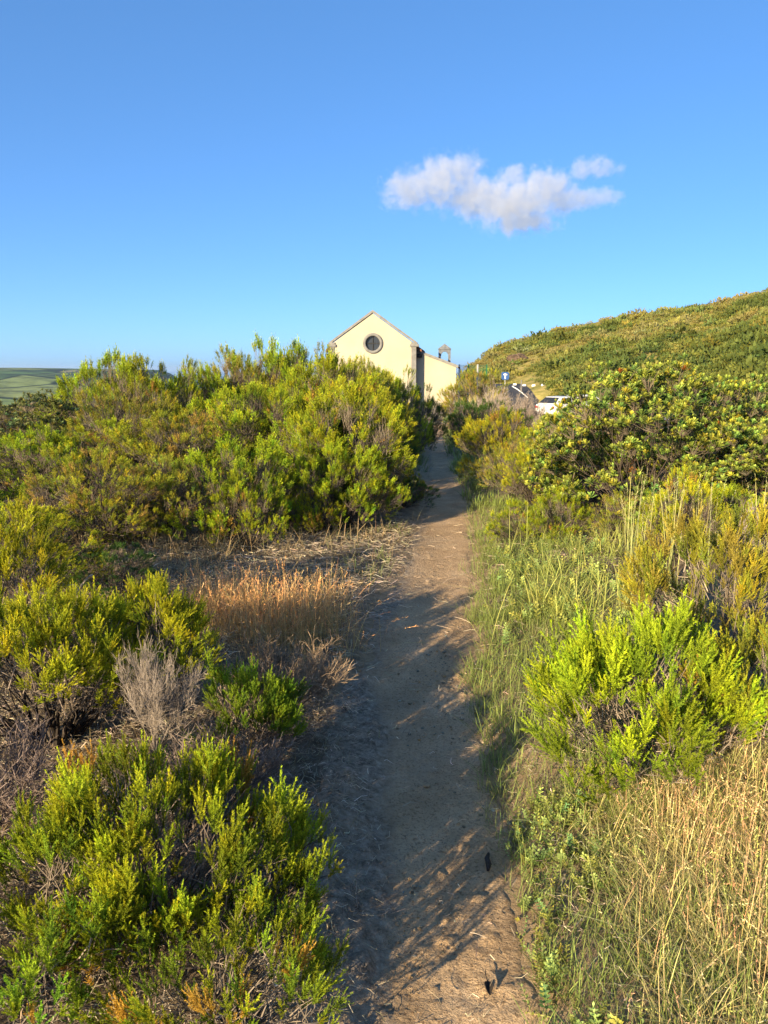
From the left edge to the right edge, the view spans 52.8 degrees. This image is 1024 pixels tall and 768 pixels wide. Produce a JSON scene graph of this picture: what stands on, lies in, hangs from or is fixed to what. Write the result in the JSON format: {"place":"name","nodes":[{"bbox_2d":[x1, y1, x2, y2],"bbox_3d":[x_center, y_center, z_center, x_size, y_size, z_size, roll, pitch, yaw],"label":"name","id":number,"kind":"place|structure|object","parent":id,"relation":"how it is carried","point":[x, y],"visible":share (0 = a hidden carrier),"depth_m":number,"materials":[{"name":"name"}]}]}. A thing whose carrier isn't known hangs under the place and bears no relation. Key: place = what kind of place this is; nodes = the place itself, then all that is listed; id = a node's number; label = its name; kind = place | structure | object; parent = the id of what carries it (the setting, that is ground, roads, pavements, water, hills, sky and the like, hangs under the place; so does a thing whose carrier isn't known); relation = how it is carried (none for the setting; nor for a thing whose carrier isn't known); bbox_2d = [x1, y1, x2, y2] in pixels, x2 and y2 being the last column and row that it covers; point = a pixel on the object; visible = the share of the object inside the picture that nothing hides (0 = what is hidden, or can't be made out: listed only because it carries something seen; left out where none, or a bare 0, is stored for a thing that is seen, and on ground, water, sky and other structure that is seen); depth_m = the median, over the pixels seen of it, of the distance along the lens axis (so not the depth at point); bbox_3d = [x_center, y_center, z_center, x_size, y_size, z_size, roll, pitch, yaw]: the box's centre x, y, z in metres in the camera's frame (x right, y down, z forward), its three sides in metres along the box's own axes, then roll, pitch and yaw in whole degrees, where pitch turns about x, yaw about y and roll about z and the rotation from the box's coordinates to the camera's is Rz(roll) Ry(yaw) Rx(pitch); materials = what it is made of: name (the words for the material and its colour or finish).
{"place":"outdoors","nodes":[
{"label":"outdoors","id":0,"kind":"place"},
{"bbox_2d":[167,371,462,387],"bbox_3d":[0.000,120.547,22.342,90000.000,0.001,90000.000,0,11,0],"label":"sea","id":1,"kind":"structure","parent":0,"point":[175,372],"depth_m":22786.25,"materials":[{"name":"blue liquid"}]},
{"bbox_2d":[0,313,767,1023],"bbox_3d":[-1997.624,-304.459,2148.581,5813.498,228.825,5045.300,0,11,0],"label":"ground","id":2,"kind":"structure","parent":0,"point":[16,383],"depth_m":3.29,"materials":[{"name":"green plant"}]},
{"bbox_2d":[0,453,18,472],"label":"heath shrub","id":3,"kind":"object","parent":2,"relation":"on","point":[5,465],"visible":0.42,"depth_m":9.49,"materials":[{"name":"green plant"}]},
{"bbox_2d":[0,411,38,450],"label":"heath shrub","id":4,"kind":"object","parent":2,"relation":"on","point":[11,431],"visible":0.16,"depth_m":13.10,"materials":[{"name":"green plant"}]},
{"bbox_2d":[0,491,80,659],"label":"heath shrub","id":5,"kind":"object","parent":2,"relation":"on","point":[15,543],"visible":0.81,"depth_m":3.96,"materials":[{"name":"green plant"}]},
{"bbox_2d":[0,500,84,557],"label":"heath shrub","id":6,"kind":"object","parent":2,"relation":"on","point":[56,512],"visible":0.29,"depth_m":5.83,"materials":[{"name":"green plant"}]},
{"bbox_2d":[0,392,86,472],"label":"broadleaf shrub","id":7,"kind":"object","parent":2,"relation":"on","point":[61,406],"visible":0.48,"depth_m":9.76,"materials":[{"name":"green plant"}]},
{"bbox_2d":[0,425,93,500],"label":"heath shrub","id":8,"kind":"object","parent":2,"relation":"on","point":[9,489],"visible":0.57,"depth_m":7.66,"materials":[{"name":"green plant"}]},
{"bbox_2d":[0,402,93,436],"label":"heath shrub","id":9,"kind":"object","parent":2,"relation":"on","point":[3,426],"visible":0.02,"depth_m":13.47,"materials":[{"name":"green plant"}]},
{"bbox_2d":[0,704,94,837],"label":"dead shrub","id":10,"kind":"object","parent":2,"relation":"on","point":[22,781],"visible":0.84,"depth_m":2.54,"materials":[{"name":"grey plant"}]},
{"bbox_2d":[12,388,90,444],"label":"broadleaf shrub","id":11,"kind":"object","parent":2,"relation":"on","point":[30,417],"visible":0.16,"depth_m":11.38,"materials":[{"name":"green plant"}]},
{"bbox_2d":[0,509,114,588],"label":"heath shrub","id":12,"kind":"object","parent":2,"relation":"on","point":[59,522],"visible":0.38,"depth_m":5.11,"materials":[{"name":"green plant"}]},
{"bbox_2d":[0,786,168,1023],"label":"heath shrub","id":13,"kind":"object","parent":2,"relation":"on","point":[31,977],"visible":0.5,"depth_m":1.77,"materials":[{"name":"green plant"}]},
{"bbox_2d":[0,576,180,763],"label":"heath shrub","id":14,"kind":"object","parent":2,"relation":"on","point":[39,631],"visible":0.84,"depth_m":3.07,"materials":[{"name":"green plant"}]},
{"bbox_2d":[0,416,181,493],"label":"heath shrub","id":15,"kind":"object","parent":2,"relation":"on","point":[77,439],"visible":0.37,"depth_m":8.16,"materials":[{"name":"green plant"}]},
{"bbox_2d":[56,376,128,428],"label":"heath shrub","id":16,"kind":"object","parent":2,"relation":"on","point":[98,381],"visible":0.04,"depth_m":15.65,"materials":[{"name":"green plant"}]},
{"bbox_2d":[13,444,177,546],"bbox_3d":[-2.376,-0.132,6.283,1.309,0.873,1.027,3,11,16],"label":"heath shrub","id":17,"kind":"object","parent":2,"relation":"on","point":[79,506],"visible":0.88,"depth_m":6.14,"materials":[{"name":"green plant"}]},
{"bbox_2d":[32,342,163,456],"bbox_3d":[-3.905,-1.503,10.903,1.705,1.757,2.321,-8,13,-38],"label":"heath shrub","id":18,"kind":"object","parent":2,"relation":"on","point":[109,357],"visible":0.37,"depth_m":10.64,"materials":[{"name":"green plant"}]},
{"bbox_2d":[58,539,163,600],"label":"heath shrub","id":19,"kind":"object","parent":2,"relation":"on","point":[141,569],"visible":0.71,"depth_m":5.09,"materials":[{"name":"green plant"}]},
{"bbox_2d":[59,380,184,473],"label":"heath shrub","id":20,"kind":"object","parent":2,"relation":"on","point":[146,413],"visible":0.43,"depth_m":9.41,"materials":[{"name":"green plant"}]},
{"bbox_2d":[75,490,171,546],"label":"heath shrub","id":21,"kind":"object","parent":2,"relation":"on","point":[159,520],"visible":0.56,"depth_m":6.30,"materials":[{"name":"green plant"}]},
{"bbox_2d":[62,568,225,718],"bbox_3d":[-1.042,0.578,3.495,0.838,0.768,0.654,4,11,19],"label":"heath shrub","id":22,"kind":"object","parent":2,"relation":"on","point":[179,613],"visible":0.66,"depth_m":3.32,"materials":[{"name":"green plant"}]},
{"bbox_2d":[86,351,219,452],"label":"heath shrub","id":23,"kind":"object","parent":2,"relation":"on","point":[171,387],"visible":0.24,"depth_m":10.67,"materials":[{"name":"green plant"}]},
{"bbox_2d":[113,631,208,774],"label":"dead shrub","id":24,"kind":"object","parent":2,"relation":"on","point":[152,698],"visible":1,"depth_m":2.81,"materials":[{"name":"grey plant"}]},
{"bbox_2d":[96,451,228,536],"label":"heath shrub","id":25,"kind":"object","parent":2,"relation":"on","point":[163,460],"visible":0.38,"depth_m":6.61,"materials":[{"name":"green plant"}]},
{"bbox_2d":[0,729,344,992],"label":"heath shrub","id":26,"kind":"object","parent":2,"relation":"on","point":[81,797],"visible":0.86,"depth_m":2.04,"materials":[{"name":"green plant"}]},
{"bbox_2d":[99,406,253,497],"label":"heath shrub","id":27,"kind":"object","parent":2,"relation":"on","point":[192,435],"visible":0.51,"depth_m":8.19,"materials":[{"name":"green plant"}]},
{"bbox_2d":[169,362,246,448],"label":"heath shrub","id":28,"kind":"object","parent":2,"relation":"on","point":[213,382],"visible":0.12,"depth_m":12.11,"materials":[{"name":"green plant"}]},
{"bbox_2d":[72,846,352,1023],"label":"heath shrub","id":29,"kind":"object","parent":2,"relation":"on","point":[142,1014],"visible":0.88,"depth_m":1.79,"materials":[{"name":"green plant"}]},
{"bbox_2d":[162,385,270,471],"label":"heath shrub","id":30,"kind":"object","parent":2,"relation":"on","point":[219,397],"visible":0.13,"depth_m":10.19,"materials":[{"name":"green plant"}]},
{"bbox_2d":[139,716,300,839],"bbox_3d":[-0.578,0.954,2.720,0.559,0.440,0.612,-3,11,-15],"label":"dead shrub","id":31,"kind":"object","parent":2,"relation":"on","point":[271,759],"visible":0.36,"depth_m":2.71,"materials":[{"name":"grey plant"}]},
{"bbox_2d":[138,431,319,539],"bbox_3d":[-1.413,-0.238,7.043,1.344,1.029,1.830,4,11,22],"label":"heath shrub","id":32,"kind":"object","parent":2,"relation":"on","point":[208,476],"visible":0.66,"depth_m":6.86,"materials":[{"name":"green plant"}]},
{"bbox_2d":[179,344,295,440],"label":"heath shrub","id":33,"kind":"object","parent":2,"relation":"on","point":[228,367],"visible":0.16,"depth_m":12.64,"materials":[{"name":"green plant"}]},
{"bbox_2d":[181,649,311,762],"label":"heath shrub","id":34,"kind":"object","parent":2,"relation":"on","point":[279,709],"visible":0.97,"depth_m":3.08,"materials":[{"name":"green plant"}]},
{"bbox_2d":[205,468,288,549],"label":"heath shrub","id":35,"kind":"object","parent":2,"relation":"on","point":[246,518],"visible":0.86,"depth_m":6.55,"materials":[{"name":"green plant"}]},
{"bbox_2d":[204,330,322,448],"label":"heath shrub","id":36,"kind":"object","parent":2,"relation":"on","point":[295,346],"visible":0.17,"depth_m":12.79,"materials":[{"name":"green plant"}]},
{"bbox_2d":[193,379,334,485],"bbox_3d":[-1.506,-0.905,9.627,1.790,1.488,2.424,-3,11,-15],"label":"heath shrub","id":37,"kind":"object","parent":2,"relation":"on","point":[281,413],"visible":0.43,"depth_m":9.41,"materials":[{"name":"green plant"}]},
{"bbox_2d":[154,554,416,672],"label":"golden grass","id":38,"kind":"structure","parent":2,"relation":"on","point":[273,613],"depth_m":4.68,"materials":[{"name":"brown plant"}]},
{"bbox_2d":[209,370,363,465],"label":"heath shrub","id":39,"kind":"object","parent":2,"relation":"on","point":[298,395],"visible":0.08,"depth_m":10.80,"materials":[{"name":"green plant"}]},
{"bbox_2d":[219,626,357,729],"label":"dead shrub","id":40,"kind":"object","parent":2,"relation":"on","point":[278,662],"visible":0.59,"depth_m":3.52,"materials":[{"name":"grey plant"}]},
{"bbox_2d":[236,435,381,521],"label":"heath shrub","id":41,"kind":"object","parent":2,"relation":"on","point":[303,452],"visible":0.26,"depth_m":7.78,"materials":[{"name":"green plant"}]},
{"bbox_2d":[259,339,365,427],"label":"heath shrub","id":42,"kind":"object","parent":2,"relation":"on","point":[318,349],"visible":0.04,"depth_m":13.73,"materials":[{"name":"green plant"}]},
{"bbox_2d":[282,488,346,534],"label":"heath shrub","id":43,"kind":"object","parent":2,"relation":"on","point":[304,503],"visible":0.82,"depth_m":7.31,"materials":[{"name":"green plant"}]},
{"bbox_2d":[265,348,379,455],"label":"heath shrub","id":44,"kind":"object","parent":2,"relation":"on","point":[309,379],"visible":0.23,"depth_m":11.61,"materials":[{"name":"green plant"}]},
{"bbox_2d":[270,439,410,532],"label":"heath shrub","id":45,"kind":"object","parent":2,"relation":"on","point":[362,495],"visible":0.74,"depth_m":7.51,"materials":[{"name":"green plant"}]},
{"bbox_2d":[267,378,418,521],"bbox_3d":[-0.464,-0.664,8.595,1.656,1.655,2.244,-2,11,-10],"label":"heath shrub","id":46,"kind":"object","parent":2,"relation":"on","point":[320,434],"visible":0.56,"depth_m":8.22,"materials":[{"name":"green plant"}]},
{"bbox_2d":[271,372,416,482],"bbox_3d":[-0.613,-1.077,10.448,1.806,1.638,2.480,-10,14,-43],"label":"heath shrub","id":47,"kind":"object","parent":2,"relation":"on","point":[385,404],"visible":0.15,"depth_m":10.15,"materials":[{"name":"green plant"}]},
{"bbox_2d":[319,353,404,407],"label":"heath shrub","id":48,"kind":"object","parent":2,"relation":"on","point":[389,383],"visible":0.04,"depth_m":14.42,"materials":[{"name":"green plant"}]},
{"bbox_2d":[340,426,420,478],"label":"heath shrub","id":49,"kind":"object","parent":2,"relation":"on","point":[413,449],"visible":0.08,"depth_m":10.76,"materials":[{"name":"green plant"}]},
{"bbox_2d":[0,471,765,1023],"bbox_3d":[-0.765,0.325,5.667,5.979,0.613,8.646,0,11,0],"label":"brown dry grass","id":50,"kind":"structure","parent":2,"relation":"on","point":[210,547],"depth_m":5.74,"materials":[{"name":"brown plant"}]},
{"bbox_2d":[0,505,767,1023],"bbox_3d":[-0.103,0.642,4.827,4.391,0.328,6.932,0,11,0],"label":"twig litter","id":51,"kind":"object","parent":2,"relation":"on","point":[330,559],"visible":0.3,"depth_m":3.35,"materials":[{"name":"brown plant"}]},
{"bbox_2d":[348,384,425,464],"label":"heath shrub","id":52,"kind":"object","parent":2,"relation":"on","point":[414,443],"visible":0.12,"depth_m":11.51,"materials":[{"name":"green plant"}]},
{"bbox_2d":[326,310,459,418],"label":"chapel","id":53,"kind":"structure","parent":2,"relation":"on","point":[384,344],"depth_m":44.12,"materials":[{"name":"paint"}]},
{"bbox_2d":[363,333,382,353],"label":"round window","id":54,"kind":"structure","parent":53,"relation":"in","point":[372,342],"depth_m":44.04,"materials":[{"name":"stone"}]},
{"bbox_2d":[358,363,434,450],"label":"heath shrub","id":55,"kind":"object","parent":2,"relation":"on","point":[405,391],"visible":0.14,"depth_m":15.45,"materials":[{"name":"green plant"}]},
{"bbox_2d":[373,476,440,509],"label":"heath shrub","id":56,"kind":"object","parent":2,"relation":"on","point":[411,485],"visible":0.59,"depth_m":8.95,"materials":[{"name":"green plant"}]},
{"bbox_2d":[396,472,426,503],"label":"heath shrub","id":57,"kind":"object","parent":2,"relation":"on","point":[421,491],"visible":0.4,"depth_m":9.34,"materials":[{"name":"green plant"}]},
{"bbox_2d":[395,380,447,454],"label":"heath shrub","id":58,"kind":"object","parent":2,"relation":"on","point":[439,410],"visible":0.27,"depth_m":16.70,"materials":[{"name":"green plant"}]},
{"bbox_2d":[406,397,440,445],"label":"heath shrub","id":59,"kind":"object","parent":2,"relation":"on","point":[421,411],"visible":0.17,"depth_m":19.70,"materials":[{"name":"green plant"}]},
{"bbox_2d":[449,396,473,439],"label":"heath shrub","id":60,"kind":"object","parent":2,"relation":"on","point":[463,402],"visible":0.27,"depth_m":23.76,"materials":[{"name":"green plant"}]},
{"bbox_2d":[443,399,492,450],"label":"heath shrub","id":61,"kind":"object","parent":2,"relation":"on","point":[454,423],"visible":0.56,"depth_m":18.86,"materials":[{"name":"green plant"}]},
{"bbox_2d":[458,364,486,403],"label":"fence","id":62,"kind":"object","parent":2,"relation":"on","point":[472,367],"visible":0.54,"depth_m":53.49,"materials":[{"name":"metal"}]},
{"bbox_2d":[437,368,513,428],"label":"heath shrub","id":63,"kind":"object","parent":2,"relation":"on","point":[449,400],"visible":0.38,"depth_m":33.60,"materials":[{"name":"green plant"}]},
{"bbox_2d":[447,379,519,423],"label":"dead shrub","id":64,"kind":"object","parent":2,"relation":"on","point":[489,395],"visible":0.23,"depth_m":25.75,"materials":[{"name":"grey plant"}]},
{"bbox_2d":[459,397,515,437],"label":"heath shrub","id":65,"kind":"object","parent":2,"relation":"on","point":[463,419],"visible":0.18,"depth_m":20.75,"materials":[{"name":"green plant"}]},
{"bbox_2d":[451,404,537,483],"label":"heath shrub","id":66,"kind":"object","parent":2,"relation":"on","point":[469,435],"visible":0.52,"depth_m":10.39,"materials":[{"name":"green plant"}]},
{"bbox_2d":[478,388,538,425],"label":"dead shrub","id":67,"kind":"object","parent":2,"relation":"on","point":[525,400],"visible":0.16,"depth_m":24.45,"materials":[{"name":"grey plant"}]},
{"bbox_2d":[483,406,542,439],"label":"heath shrub","id":68,"kind":"object","parent":2,"relation":"on","point":[529,422],"visible":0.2,"depth_m":20.79,"materials":[{"name":"green plant"}]},
{"bbox_2d":[506,353,527,363],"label":"rock","id":69,"kind":"object","parent":2,"relation":"on","point":[514,356],"visible":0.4,"depth_m":115.09,"materials":[{"name":"beige stone"}]},
{"bbox_2d":[475,435,559,499],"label":"heath shrub","id":70,"kind":"object","parent":2,"relation":"on","point":[499,455],"visible":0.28,"depth_m":9.07,"materials":[{"name":"green plant"}]},
{"bbox_2d":[484,498,558,544],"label":"heath shrub","id":71,"kind":"object","parent":2,"relation":"on","point":[514,511],"visible":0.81,"depth_m":7.02,"materials":[{"name":"green plant"}]},
{"bbox_2d":[502,396,550,428],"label":"dead shrub","id":72,"kind":"object","parent":2,"relation":"on","point":[532,411],"visible":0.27,"depth_m":23.49,"materials":[{"name":"grey plant"}]},
{"bbox_2d":[501,437,579,507],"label":"heath shrub","id":73,"kind":"object","parent":2,"relation":"on","point":[513,476],"visible":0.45,"depth_m":8.36,"materials":[{"name":"green plant"}]},
{"bbox_2d":[514,410,591,468],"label":"heath shrub","id":74,"kind":"object","parent":2,"relation":"on","point":[532,430],"visible":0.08,"depth_m":9.99,"materials":[{"name":"green plant"}]},
{"bbox_2d":[526,483,594,542],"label":"heath shrub","id":75,"kind":"object","parent":2,"relation":"on","point":[573,507],"visible":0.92,"depth_m":6.71,"materials":[{"name":"green plant"}]},
{"bbox_2d":[515,399,659,500],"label":"broadleaf shrub","id":76,"kind":"object","parent":2,"relation":"on","point":[642,467],"visible":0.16,"depth_m":8.39,"materials":[{"name":"green plant"}]},
{"bbox_2d":[415,463,767,651],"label":"tall grass","id":77,"kind":"structure","parent":2,"relation":"on","point":[613,545],"depth_m":5.12,"materials":[{"name":"plant"}]},
{"bbox_2d":[484,525,720,1023],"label":"leafy weeds","id":78,"kind":"object","parent":2,"relation":"on","point":[545,989],"visible":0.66,"depth_m":2.70,"materials":[{"name":"green plant"}]},
{"bbox_2d":[456,287,767,425],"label":"hillside scrub","id":79,"kind":"object","parent":2,"relation":"on","point":[730,338],"visible":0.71,"depth_m":100.11,"materials":[{"name":"green plant"}]},
{"bbox_2d":[577,490,662,538],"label":"heath shrub","id":80,"kind":"object","parent":2,"relation":"on","point":[609,506],"visible":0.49,"depth_m":6.58,"materials":[{"name":"green plant"}]},
{"bbox_2d":[499,724,767,1023],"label":"dry grass","id":81,"kind":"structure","parent":2,"relation":"on","point":[710,827],"depth_m":2.38,"materials":[{"name":"beige plant"}]},
{"bbox_2d":[571,416,700,473],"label":"heath shrub","id":82,"kind":"object","parent":2,"relation":"on","point":[647,432],"visible":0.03,"depth_m":10.73,"materials":[{"name":"green plant"}]},
{"bbox_2d":[518,352,766,524],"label":"broadleaf shrub","id":83,"kind":"object","parent":2,"relation":"on","point":[572,446],"visible":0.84,"depth_m":6.95,"materials":[{"name":"green plant"}]},
{"bbox_2d":[519,585,767,803],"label":"heath shrub","id":84,"kind":"object","parent":2,"relation":"on","point":[583,674],"visible":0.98,"depth_m":2.76,"materials":[{"name":"green plant"}]},
{"bbox_2d":[593,367,767,510],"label":"broadleaf shrub","id":85,"kind":"object","parent":2,"relation":"on","point":[754,389],"visible":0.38,"depth_m":7.76,"materials":[{"name":"green plant"}]},
{"bbox_2d":[635,461,730,562],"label":"heath shrub","id":86,"kind":"object","parent":2,"relation":"on","point":[687,502],"visible":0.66,"depth_m":5.73,"materials":[{"name":"green plant"}]},
{"bbox_2d":[614,495,767,669],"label":"heath shrub","id":87,"kind":"object","parent":2,"relation":"on","point":[754,572],"visible":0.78,"depth_m":3.56,"materials":[{"name":"green plant"}]},
{"bbox_2d":[636,413,767,526],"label":"broadleaf shrub","id":88,"kind":"object","parent":2,"relation":"on","point":[733,465],"visible":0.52,"depth_m":6.99,"materials":[{"name":"green plant"}]},
{"bbox_2d":[675,607,767,752],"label":"heath shrub","id":89,"kind":"object","parent":2,"relation":"on","point":[753,653],"visible":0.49,"depth_m":2.97,"materials":[{"name":"green plant"}]},
{"bbox_2d":[693,481,765,546],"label":"heath shrub","id":90,"kind":"object","parent":2,"relation":"on","point":[727,494],"visible":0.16,"depth_m":6.07,"materials":[{"name":"green plant"}]},
{"bbox_2d":[701,499,767,551],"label":"dead shrub","id":91,"kind":"object","parent":2,"relation":"on","point":[743,524],"visible":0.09,"depth_m":5.68,"materials":[{"name":"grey plant"}]},
{"bbox_2d":[708,404,767,502],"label":"broadleaf shrub","id":92,"kind":"object","parent":2,"relation":"on","point":[757,417],"visible":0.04,"depth_m":8.37,"materials":[{"name":"green plant"}]},
{"bbox_2d":[0,0,767,370],"label":"sky","id":93,"kind":"structure","parent":0,"point":[178,177],"materials":[{"name":"blue"}]},
{"bbox_2d":[253,430,539,1023],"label":"dirt path","id":94,"kind":"structure","parent":0,"point":[454,864],"depth_m":2.79,"materials":[{"name":"brown soil"}]},
{"bbox_2d":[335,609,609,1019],"bbox_3d":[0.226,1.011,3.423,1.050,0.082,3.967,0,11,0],"label":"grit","id":95,"kind":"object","parent":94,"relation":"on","point":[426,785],"visible":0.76,"depth_m":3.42,"materials":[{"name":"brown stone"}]},
{"bbox_2d":[484,852,491,870],"bbox_3d":[0.350,1.172,2.601,0.023,0.021,0.093,0,11,0],"label":"stick","id":96,"kind":"object","parent":94,"relation":"on","point":[488,862],"visible":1,"depth_m":2.58,"materials":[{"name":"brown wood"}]},
{"bbox_2d":[484,969,492,995],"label":"fallen leaf","id":97,"kind":"object","parent":94,"relation":"on","point":[488,986],"visible":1,"depth_m":2.07,"materials":[{"name":"black plant"}]},
{"bbox_2d":[191,429,767,1023],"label":"grass","id":98,"kind":"structure","parent":0,"point":[491,583],"depth_m":3.08,"materials":[{"name":"green plant"}]},
{"bbox_2d":[493,384,642,441],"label":"road","id":99,"kind":"structure","parent":0,"point":[514,391],"depth_m":86.83,"materials":[{"name":"grey asphalt"}]},
{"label":"parking area","id":100,"kind":"structure","parent":0,"visible":0},
{"bbox_2d":[535,396,588,415],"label":"parked car","id":101,"kind":"object","parent":100,"relation":"on","point":[551,401],"visible":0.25,"depth_m":51.37,"materials":[{"name":"white paint"}]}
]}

